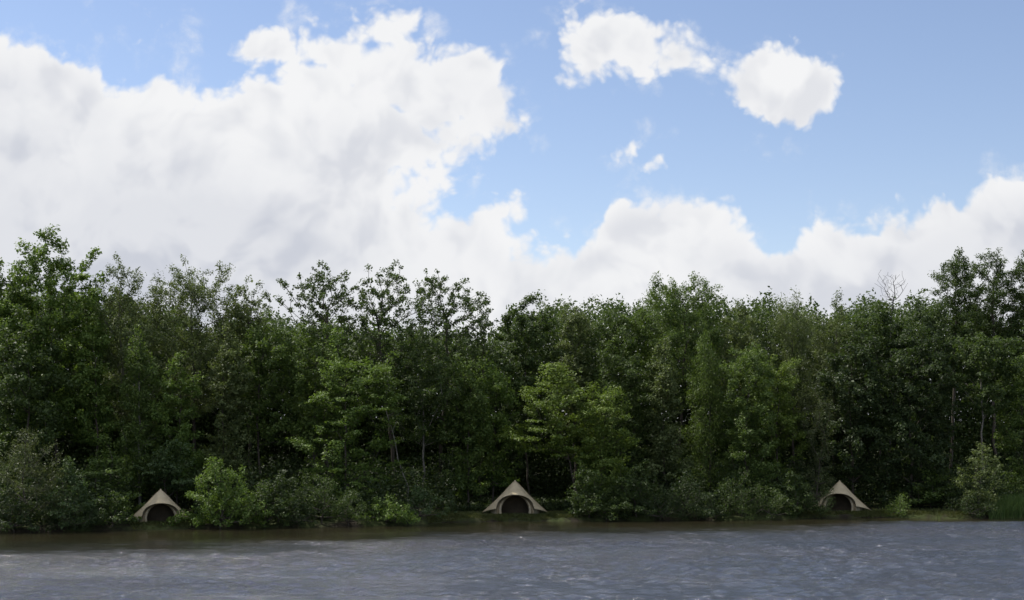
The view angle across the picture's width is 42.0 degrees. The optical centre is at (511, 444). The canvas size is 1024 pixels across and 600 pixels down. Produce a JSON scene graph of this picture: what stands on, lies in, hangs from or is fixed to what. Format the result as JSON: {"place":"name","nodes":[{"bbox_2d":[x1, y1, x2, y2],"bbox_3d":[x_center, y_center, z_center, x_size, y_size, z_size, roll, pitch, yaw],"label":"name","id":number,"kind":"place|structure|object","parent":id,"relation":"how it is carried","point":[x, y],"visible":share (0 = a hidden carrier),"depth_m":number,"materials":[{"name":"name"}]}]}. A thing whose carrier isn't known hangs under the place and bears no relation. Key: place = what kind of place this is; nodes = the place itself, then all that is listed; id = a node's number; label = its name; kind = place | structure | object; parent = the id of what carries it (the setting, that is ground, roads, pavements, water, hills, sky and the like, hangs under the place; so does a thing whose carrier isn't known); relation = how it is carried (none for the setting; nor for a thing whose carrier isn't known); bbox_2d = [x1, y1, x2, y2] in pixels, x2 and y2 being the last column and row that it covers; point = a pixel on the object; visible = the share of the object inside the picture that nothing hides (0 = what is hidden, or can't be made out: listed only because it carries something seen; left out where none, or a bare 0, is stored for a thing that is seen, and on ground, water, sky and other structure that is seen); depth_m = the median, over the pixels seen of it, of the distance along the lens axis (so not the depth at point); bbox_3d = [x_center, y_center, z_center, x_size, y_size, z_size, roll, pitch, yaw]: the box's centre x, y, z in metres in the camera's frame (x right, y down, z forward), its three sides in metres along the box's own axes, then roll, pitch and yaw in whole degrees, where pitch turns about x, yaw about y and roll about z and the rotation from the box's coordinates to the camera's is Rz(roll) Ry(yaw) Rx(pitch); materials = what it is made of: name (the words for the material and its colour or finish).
{"place":"outdoors","nodes":[
{"label":"outdoors","id":0,"kind":"place"},
{"bbox_2d":[0,421,1020,532],"bbox_3d":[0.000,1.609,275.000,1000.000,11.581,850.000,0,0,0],"label":"ground","id":1,"kind":"structure","parent":0,"point":[328,523],"depth_m":102.21,"materials":[{"name":"green plant"}]},
{"bbox_2d":[0,257,44,481],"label":"broadleaf tree","id":2,"kind":"object","parent":1,"relation":"on","point":[3,282],"visible":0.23,"depth_m":101.81,"materials":[{"name":"green plant"}]},
{"bbox_2d":[0,483,45,532],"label":"shrub","id":3,"kind":"object","parent":1,"relation":"on","point":[11,505],"visible":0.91,"depth_m":89.17,"materials":[{"name":"green plant"}]},
{"bbox_2d":[0,427,72,527],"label":"shrub","id":4,"kind":"object","parent":1,"relation":"on","point":[5,474],"visible":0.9,"depth_m":90.13,"materials":[{"name":"green plant"}]},
{"bbox_2d":[0,307,80,496],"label":"broadleaf tree","id":5,"kind":"object","parent":1,"relation":"on","point":[10,382],"visible":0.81,"depth_m":97.24,"materials":[{"name":"green plant"}]},
{"bbox_2d":[0,223,111,502],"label":"broadleaf tree","id":6,"kind":"object","parent":1,"relation":"on","point":[71,301],"visible":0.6,"depth_m":101.17,"materials":[{"name":"green plant"}]},
{"bbox_2d":[36,455,100,530],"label":"shrub","id":7,"kind":"object","parent":1,"relation":"on","point":[81,490],"visible":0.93,"depth_m":90.52,"materials":[{"name":"green plant"}]},
{"bbox_2d":[40,494,112,530],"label":"shrub","id":8,"kind":"object","parent":1,"relation":"on","point":[78,525],"visible":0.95,"depth_m":90.18,"materials":[{"name":"green plant"}]},
{"bbox_2d":[67,297,117,490],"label":"broadleaf tree","id":9,"kind":"object","parent":1,"relation":"on","point":[94,372],"visible":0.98,"depth_m":100.68,"materials":[{"name":"green plant"}]},
{"bbox_2d":[75,433,144,515],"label":"shrub","id":10,"kind":"object","parent":1,"relation":"on","point":[106,471],"visible":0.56,"depth_m":95.64,"materials":[{"name":"green plant"}]},
{"bbox_2d":[97,488,141,526],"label":"shrub","id":11,"kind":"object","parent":1,"relation":"on","point":[115,517],"visible":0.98,"depth_m":91.77,"materials":[{"name":"green plant"}]},
{"bbox_2d":[82,251,173,491],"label":"broadleaf tree","id":12,"kind":"object","parent":1,"relation":"on","point":[128,312],"visible":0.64,"depth_m":104.06,"materials":[{"name":"green plant"}]},
{"bbox_2d":[112,324,170,504],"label":"broadleaf tree","id":13,"kind":"object","parent":1,"relation":"on","point":[136,370],"visible":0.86,"depth_m":99.67,"materials":[{"name":"green plant"}]},
{"bbox_2d":[134,489,187,522],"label":"bell tent","id":14,"kind":"object","parent":1,"relation":"on","point":[160,505],"visible":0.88,"depth_m":94.92,"materials":[{"name":"fabric"}]},
{"bbox_2d":[129,439,203,496],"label":"shrub","id":15,"kind":"object","parent":1,"relation":"on","point":[169,465],"visible":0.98,"depth_m":97.92,"materials":[{"name":"green plant"}]},
{"bbox_2d":[145,350,205,504],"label":"broadleaf tree","id":16,"kind":"object","parent":1,"relation":"on","point":[182,430],"visible":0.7,"depth_m":100.69,"materials":[{"name":"green plant"}]},
{"bbox_2d":[138,254,247,493],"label":"broadleaf tree","id":17,"kind":"object","parent":1,"relation":"on","point":[195,333],"visible":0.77,"depth_m":106.52,"materials":[{"name":"green plant"}]},
{"bbox_2d":[163,454,274,527],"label":"shrub","id":18,"kind":"object","parent":1,"relation":"on","point":[210,509],"visible":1,"depth_m":93.20,"materials":[{"name":"green plant"}]},
{"bbox_2d":[193,324,259,493],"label":"broadleaf tree","id":19,"kind":"object","parent":1,"relation":"on","point":[225,397],"visible":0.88,"depth_m":102.33,"materials":[{"name":"green plant"}]},
{"bbox_2d":[217,275,275,491],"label":"broadleaf tree","id":20,"kind":"object","parent":1,"relation":"on","point":[249,313],"visible":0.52,"depth_m":107.56,"materials":[{"name":"green plant"}]},
{"bbox_2d":[236,480,294,526],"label":"shrub","id":21,"kind":"object","parent":1,"relation":"on","point":[264,490],"visible":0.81,"depth_m":94.21,"materials":[{"name":"green plant"}]},
{"bbox_2d":[231,308,311,481],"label":"broadleaf tree","id":22,"kind":"object","parent":1,"relation":"on","point":[268,361],"visible":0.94,"depth_m":104.78,"materials":[{"name":"green plant"}]},
{"bbox_2d":[248,467,313,521],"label":"shrub","id":23,"kind":"object","parent":1,"relation":"on","point":[279,483],"visible":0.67,"depth_m":95.21,"materials":[{"name":"green plant"}]},
{"bbox_2d":[275,489,319,526],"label":"shrub","id":24,"kind":"object","parent":1,"relation":"on","point":[297,519],"visible":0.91,"depth_m":94.66,"materials":[{"name":"green plant"}]},
{"bbox_2d":[277,321,351,502],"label":"broadleaf tree","id":25,"kind":"object","parent":1,"relation":"on","point":[300,368],"visible":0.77,"depth_m":104.79,"materials":[{"name":"green plant"}]},
{"bbox_2d":[283,471,354,523],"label":"shrub","id":26,"kind":"object","parent":1,"relation":"on","point":[324,503],"visible":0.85,"depth_m":95.91,"materials":[{"name":"green plant"}]},
{"bbox_2d":[273,260,370,476],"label":"broadleaf tree","id":27,"kind":"object","parent":1,"relation":"on","point":[321,316],"visible":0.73,"depth_m":108.25,"materials":[{"name":"green plant"}]},
{"bbox_2d":[286,328,408,513],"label":"broadleaf tree","id":28,"kind":"object","parent":1,"relation":"on","point":[379,444],"visible":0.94,"depth_m":101.87,"materials":[{"name":"green plant"}]},
{"bbox_2d":[332,486,373,524],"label":"shrub","id":29,"kind":"object","parent":1,"relation":"on","point":[351,497],"visible":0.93,"depth_m":96.07,"materials":[{"name":"green plant"}]},
{"bbox_2d":[334,259,429,497],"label":"broadleaf tree","id":30,"kind":"object","parent":1,"relation":"on","point":[381,318],"visible":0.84,"depth_m":110.60,"materials":[{"name":"green plant"}]},
{"bbox_2d":[353,351,410,508],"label":"broadleaf tree","id":31,"kind":"object","parent":1,"relation":"on","point":[385,375],"visible":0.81,"depth_m":103.55,"materials":[{"name":"green plant"}]},
{"bbox_2d":[359,494,420,523],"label":"shrub","id":32,"kind":"object","parent":1,"relation":"on","point":[387,512],"visible":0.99,"depth_m":96.78,"materials":[{"name":"green plant"}]},
{"bbox_2d":[403,484,449,518],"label":"shrub","id":33,"kind":"object","parent":1,"relation":"on","point":[420,497],"visible":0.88,"depth_m":99.57,"materials":[{"name":"green plant"}]},
{"bbox_2d":[380,328,481,506],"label":"broadleaf tree","id":34,"kind":"object","parent":1,"relation":"on","point":[420,394],"visible":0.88,"depth_m":108.40,"materials":[{"name":"green plant"}]},
{"bbox_2d":[401,268,494,487],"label":"broadleaf tree","id":35,"kind":"object","parent":1,"relation":"on","point":[447,323],"visible":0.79,"depth_m":113.75,"materials":[{"name":"green plant"}]},
{"bbox_2d":[435,352,503,508],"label":"broadleaf tree","id":36,"kind":"object","parent":1,"relation":"on","point":[464,480],"visible":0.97,"depth_m":108.31,"materials":[{"name":"green plant"}]},
{"bbox_2d":[462,291,502,497],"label":"broadleaf tree","id":37,"kind":"object","parent":1,"relation":"on","point":[485,302],"visible":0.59,"depth_m":116.72,"materials":[{"name":"green plant"}]},
{"bbox_2d":[469,359,525,502],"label":"broadleaf tree","id":38,"kind":"object","parent":1,"relation":"on","point":[494,477],"visible":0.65,"depth_m":110.85,"materials":[{"name":"green plant"}]},
{"bbox_2d":[0,279,1023,500],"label":"woodland","id":39,"kind":"object","parent":1,"relation":"on","point":[969,416],"visible":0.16,"depth_m":123.46,"materials":[{"name":"green plant"}]},
{"bbox_2d":[0,453,1023,524],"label":"undergrowth","id":40,"kind":"object","parent":1,"relation":"on","point":[452,502],"visible":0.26,"depth_m":108.31,"materials":[{"name":"green plant"}]},
{"bbox_2d":[483,480,546,513],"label":"bell tent","id":41,"kind":"object","parent":1,"relation":"on","point":[514,497],"visible":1,"depth_m":105.43,"materials":[{"name":"beige fabric"}]},
{"bbox_2d":[483,292,565,494],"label":"broadleaf tree","id":42,"kind":"object","parent":1,"relation":"on","point":[532,337],"visible":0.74,"depth_m":114.16,"materials":[{"name":"green plant"}]},
{"bbox_2d":[497,362,619,511],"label":"broadleaf tree","id":43,"kind":"object","parent":1,"relation":"on","point":[558,436],"visible":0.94,"depth_m":106.84,"materials":[{"name":"green plant"}]},
{"bbox_2d":[546,303,602,495],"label":"broadleaf tree","id":44,"kind":"object","parent":1,"relation":"on","point":[571,320],"visible":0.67,"depth_m":115.96,"materials":[{"name":"green plant"}]},
{"bbox_2d":[565,466,619,517],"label":"shrub","id":45,"kind":"object","parent":1,"relation":"on","point":[577,505],"visible":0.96,"depth_m":103.06,"materials":[{"name":"green plant"}]},
{"bbox_2d":[573,298,635,457],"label":"broadleaf tree","id":46,"kind":"object","parent":1,"relation":"on","point":[609,334],"visible":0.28,"depth_m":117.38,"materials":[{"name":"green plant"}]},
{"bbox_2d":[570,383,642,498],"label":"broadleaf tree","id":47,"kind":"object","parent":1,"relation":"on","point":[595,464],"visible":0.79,"depth_m":106.35,"materials":[{"name":"green plant"}]},
{"bbox_2d":[582,323,658,485],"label":"broadleaf tree","id":48,"kind":"object","parent":1,"relation":"on","point":[633,374],"visible":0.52,"depth_m":111.40,"materials":[{"name":"green plant"}]},
{"bbox_2d":[601,302,660,439],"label":"broadleaf tree","id":49,"kind":"object","parent":1,"relation":"on","point":[626,355],"visible":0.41,"depth_m":117.20,"materials":[{"name":"green plant"}]},
{"bbox_2d":[607,459,662,516],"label":"shrub","id":50,"kind":"object","parent":1,"relation":"on","point":[621,482],"visible":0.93,"depth_m":103.43,"materials":[{"name":"green plant"}]},
{"bbox_2d":[633,336,696,508],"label":"broadleaf tree","id":51,"kind":"object","parent":1,"relation":"on","point":[664,402],"visible":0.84,"depth_m":109.78,"materials":[{"name":"green plant"}]},
{"bbox_2d":[617,271,745,496],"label":"broadleaf tree","id":52,"kind":"object","parent":1,"relation":"on","point":[673,296],"visible":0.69,"depth_m":116.78,"materials":[{"name":"green plant"}]},
{"bbox_2d":[656,466,720,519],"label":"shrub","id":53,"kind":"object","parent":1,"relation":"on","point":[682,487],"visible":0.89,"depth_m":103.63,"materials":[{"name":"green plant"}]},
{"bbox_2d":[676,328,733,493],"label":"broadleaf tree","id":54,"kind":"object","parent":1,"relation":"on","point":[698,426],"visible":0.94,"depth_m":111.54,"materials":[{"name":"green plant"}]},
{"bbox_2d":[695,298,781,439],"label":"broadleaf tree","id":55,"kind":"object","parent":1,"relation":"on","point":[733,336],"visible":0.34,"depth_m":118.76,"materials":[{"name":"green plant"}]},
{"bbox_2d":[709,465,778,519],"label":"shrub","id":56,"kind":"object","parent":1,"relation":"on","point":[742,508],"visible":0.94,"depth_m":104.49,"materials":[{"name":"green plant"}]},
{"bbox_2d":[709,343,781,505],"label":"broadleaf tree","id":57,"kind":"object","parent":1,"relation":"on","point":[743,437],"visible":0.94,"depth_m":109.55,"materials":[{"name":"green plant"}]},
{"bbox_2d":[747,490,797,519],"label":"shrub","id":58,"kind":"object","parent":1,"relation":"on","point":[771,515],"visible":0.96,"depth_m":104.64,"materials":[{"name":"green plant"}]},
{"bbox_2d":[746,354,811,488],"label":"broadleaf tree","id":59,"kind":"object","parent":1,"relation":"on","point":[781,419],"visible":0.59,"depth_m":112.31,"materials":[{"name":"green plant"}]},
{"bbox_2d":[753,289,834,475],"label":"broadleaf tree","id":60,"kind":"object","parent":1,"relation":"on","point":[781,326],"visible":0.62,"depth_m":117.88,"materials":[{"name":"green plant"}]},
{"bbox_2d":[762,470,828,516],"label":"shrub","id":61,"kind":"object","parent":1,"relation":"on","point":[791,489],"visible":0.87,"depth_m":105.95,"materials":[{"name":"green plant"}]},
{"bbox_2d":[795,382,835,507],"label":"broadleaf tree","id":62,"kind":"object","parent":1,"relation":"on","point":[819,456],"visible":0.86,"depth_m":111.14,"materials":[{"name":"green plant"}]},
{"bbox_2d":[807,471,834,514],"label":"shrub","id":63,"kind":"object","parent":1,"relation":"on","point":[822,496],"visible":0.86,"depth_m":106.90,"materials":[{"name":"green plant"}]},
{"bbox_2d":[798,287,862,483],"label":"broadleaf tree","id":64,"kind":"object","parent":1,"relation":"on","point":[834,348],"visible":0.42,"depth_m":121.63,"materials":[{"name":"green plant"}]},
{"bbox_2d":[816,480,869,510],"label":"bell tent","id":65,"kind":"object","parent":1,"relation":"on","point":[845,498],"visible":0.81,"depth_m":110.18,"materials":[{"name":"fabric"}]},
{"bbox_2d":[814,330,887,493],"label":"broadleaf tree","id":66,"kind":"object","parent":1,"relation":"on","point":[849,435],"visible":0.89,"depth_m":113.45,"materials":[{"name":"green plant"}]},
{"bbox_2d":[843,300,909,496],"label":"broadleaf tree","id":67,"kind":"object","parent":1,"relation":"on","point":[882,313],"visible":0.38,"depth_m":120.74,"materials":[{"name":"green plant"}]},
{"bbox_2d":[876,272,907,491],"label":"dead tree","id":68,"kind":"object","parent":1,"relation":"on","point":[893,299],"visible":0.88,"depth_m":124.25,"materials":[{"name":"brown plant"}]},
{"bbox_2d":[882,492,911,516],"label":"shrub","id":69,"kind":"object","parent":1,"relation":"on","point":[898,506],"visible":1,"depth_m":107.16,"materials":[{"name":"green plant"}]},
{"bbox_2d":[854,326,970,506],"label":"broadleaf tree","id":70,"kind":"object","parent":1,"relation":"on","point":[897,415],"visible":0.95,"depth_m":112.50,"materials":[{"name":"green plant"}]},
{"bbox_2d":[882,298,955,473],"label":"broadleaf tree","id":71,"kind":"object","parent":1,"relation":"on","point":[927,320],"visible":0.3,"depth_m":119.50,"materials":[{"name":"green plant"}]},
{"bbox_2d":[896,467,962,507],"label":"shrub","id":72,"kind":"object","parent":1,"relation":"on","point":[927,496],"visible":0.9,"depth_m":110.93,"materials":[{"name":"green plant"}]},
{"bbox_2d":[927,246,982,480],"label":"broadleaf tree","id":73,"kind":"object","parent":1,"relation":"on","point":[959,295],"visible":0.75,"depth_m":121.33,"materials":[{"name":"green plant"}]},
{"bbox_2d":[949,441,1005,514],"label":"shrub","id":74,"kind":"object","parent":1,"relation":"on","point":[984,493],"visible":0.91,"depth_m":106.61,"materials":[{"name":"green plant"}]},
{"bbox_2d":[946,332,1023,492],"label":"broadleaf tree","id":75,"kind":"object","parent":1,"relation":"on","point":[980,389],"visible":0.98,"depth_m":112.68,"materials":[{"name":"green plant"}]},
{"bbox_2d":[963,247,1023,469],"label":"broadleaf tree","id":76,"kind":"object","parent":1,"relation":"on","point":[992,324],"visible":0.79,"depth_m":123.37,"materials":[{"name":"green plant"}]},
{"bbox_2d":[987,492,1023,517],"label":"reed clump","id":77,"kind":"object","parent":1,"relation":"on","point":[1011,506],"visible":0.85,"depth_m":107.31,"materials":[{"name":"green plant"}]},
{"bbox_2d":[989,467,1023,496],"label":"shrub","id":78,"kind":"object","parent":1,"relation":"on","point":[1018,479],"visible":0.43,"depth_m":112.58,"materials":[{"name":"green plant"}]},
{"bbox_2d":[991,352,1023,494],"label":"broadleaf tree","id":79,"kind":"object","parent":1,"relation":"on","point":[1015,420],"visible":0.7,"depth_m":114.22,"materials":[{"name":"green plant"}]},
{"bbox_2d":[999,250,1023,365],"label":"broadleaf tree","id":80,"kind":"object","parent":1,"relation":"on","point":[1018,309],"visible":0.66,"depth_m":123.70,"materials":[{"name":"green plant"}]},
{"bbox_2d":[0,517,1023,599],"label":"river","id":81,"kind":"structure","parent":0,"point":[873,559],"depth_m":66.79,"materials":[{"name":"liquid"}]},
{"bbox_2d":[588,491,632,520],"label":"shrub","id":82,"kind":"object","parent":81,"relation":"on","point":[605,514],"visible":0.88,"depth_m":102.64,"materials":[{"name":"green plant"}]},
{"bbox_2d":[634,488,689,519],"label":"shrub","id":83,"kind":"object","parent":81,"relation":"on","point":[666,512],"visible":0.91,"depth_m":103.01,"materials":[{"name":"green plant"}]},
{"bbox_2d":[691,487,734,518],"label":"shrub","id":84,"kind":"object","parent":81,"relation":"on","point":[726,512],"visible":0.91,"depth_m":103.64,"materials":[{"name":"green plant"}]},
{"bbox_2d":[930,511,944,521],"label":"reed stalks","id":85,"kind":"object","parent":81,"relation":"in","point":[936,517],"visible":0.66,"depth_m":102.70,"materials":[{"name":"green plant"}]},
{"bbox_2d":[944,487,1000,518],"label":"shrub","id":86,"kind":"object","parent":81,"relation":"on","point":[963,500],"visible":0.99,"depth_m":105.92,"materials":[{"name":"green plant"}]},
{"bbox_2d":[0,0,1023,422],"label":"sky","id":87,"kind":"structure","parent":0,"point":[581,150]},
{"bbox_2d":[130,507,978,528],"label":"grass","id":88,"kind":"structure","parent":0,"point":[874,512],"depth_m":103.76,"materials":[{"name":"green plant"}]}
]}

